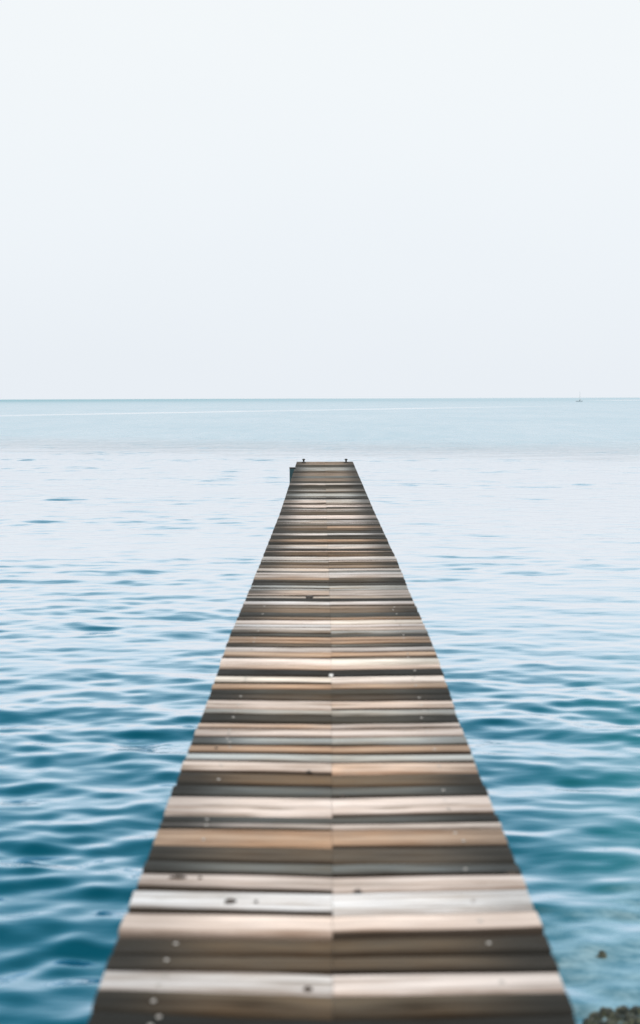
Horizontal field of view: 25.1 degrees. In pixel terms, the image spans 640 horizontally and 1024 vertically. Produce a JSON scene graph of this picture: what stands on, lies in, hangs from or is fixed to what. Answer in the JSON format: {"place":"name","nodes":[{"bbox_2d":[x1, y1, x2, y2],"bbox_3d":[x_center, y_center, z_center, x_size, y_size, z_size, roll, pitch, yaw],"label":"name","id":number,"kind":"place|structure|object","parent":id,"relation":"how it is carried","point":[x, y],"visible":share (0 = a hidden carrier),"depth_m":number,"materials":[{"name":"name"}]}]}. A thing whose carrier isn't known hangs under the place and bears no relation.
{"place":"outdoors","nodes":[
{"label":"outdoors","id":0,"kind":"place"},
{"bbox_2d":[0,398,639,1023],"bbox_3d":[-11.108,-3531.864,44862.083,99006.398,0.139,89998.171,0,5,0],"label":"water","id":1,"kind":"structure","parent":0,"point":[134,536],"depth_m":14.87,"materials":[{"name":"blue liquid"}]},
{"bbox_2d":[88,459,576,1023],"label":"pier","id":2,"kind":"structure","parent":1,"relation":"in","point":[328,767],"depth_m":5.01,"materials":[{"name":"brown wood"}]},
{"bbox_2d":[289,467,295,480],"bbox_3d":[-0.598,-0.785,31.406,0.142,0.377,0.220,0,5,0],"label":"fender","id":3,"kind":"object","parent":2,"relation":"attached to","point":[291,470],"visible":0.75,"depth_m":31.30,"materials":[{"name":"teal rubber"}]},
{"bbox_2d":[582,1017,596,1023],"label":"rock","id":4,"kind":"object","parent":1,"relation":"in","point":[589,1020],"visible":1,"depth_m":5.19,"materials":[{"name":"grey stone"}]},
{"bbox_2d":[588,1011,602,1020],"bbox_3d":[1.011,1.851,5.260,0.064,0.048,0.055,-2,5,-16],"label":"rock","id":5,"kind":"object","parent":1,"relation":"in","point":[597,1016],"visible":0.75,"depth_m":5.25,"materials":[{"name":"grey stone"}]},
{"bbox_2d":[595,950,606,957],"bbox_3d":[1.141,1.806,5.821,0.054,0.064,0.072,3,5,33],"label":"rock","id":6,"kind":"object","parent":1,"relation":"in","point":[602,954],"visible":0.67,"depth_m":5.81,"materials":[{"name":"grey stone"}]},
{"bbox_2d":[599,1007,614,1017],"bbox_3d":[1.046,1.852,5.274,0.068,0.072,0.070,4,6,44],"label":"rock","id":7,"kind":"object","parent":1,"relation":"in","point":[605,1012],"visible":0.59,"depth_m":5.26,"materials":[{"name":"grey stone"}]},
{"bbox_2d":[597,1019,617,1023],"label":"rock","id":8,"kind":"object","parent":1,"relation":"in","point":[608,1021],"visible":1,"depth_m":5.17,"materials":[{"name":"grey stone"}]},
{"bbox_2d":[607,1012,622,1021],"bbox_3d":[1.072,1.850,5.243,0.067,0.055,0.061,0,5,1],"label":"rock","id":9,"kind":"object","parent":1,"relation":"in","point":[615,1016],"visible":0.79,"depth_m":5.23,"materials":[{"name":"grey stone"}]},
{"bbox_2d":[615,1005,629,1015],"bbox_3d":[1.110,1.847,5.293,0.070,0.066,0.068,2,5,27],"label":"rock","id":10,"kind":"object","parent":1,"relation":"in","point":[622,1010],"visible":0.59,"depth_m":5.28,"materials":[{"name":"grey stone"}]},
{"bbox_2d":[622,1013,635,1021],"bbox_3d":[1.126,1.854,5.237,0.066,0.065,0.061,-1,5,-7],"label":"rock","id":11,"kind":"object","parent":1,"relation":"in","point":[626,1016],"visible":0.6,"depth_m":5.22,"materials":[{"name":"grey stone"}]},
{"bbox_2d":[626,1016,639,1023],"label":"rock","id":12,"kind":"object","parent":1,"relation":"in","point":[634,1020],"visible":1,"depth_m":5.16,"materials":[{"name":"grey stone"}]},
{"bbox_2d":[630,1005,639,1015],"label":"rock","id":13,"kind":"object","parent":1,"relation":"in","point":[635,1010],"visible":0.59,"depth_m":5.28,"materials":[{"name":"grey stone"}]},
{"bbox_2d":[0,0,639,399],"label":"sky","id":14,"kind":"structure","parent":0,"point":[200,199],"materials":[{"name":"white"}]}
]}

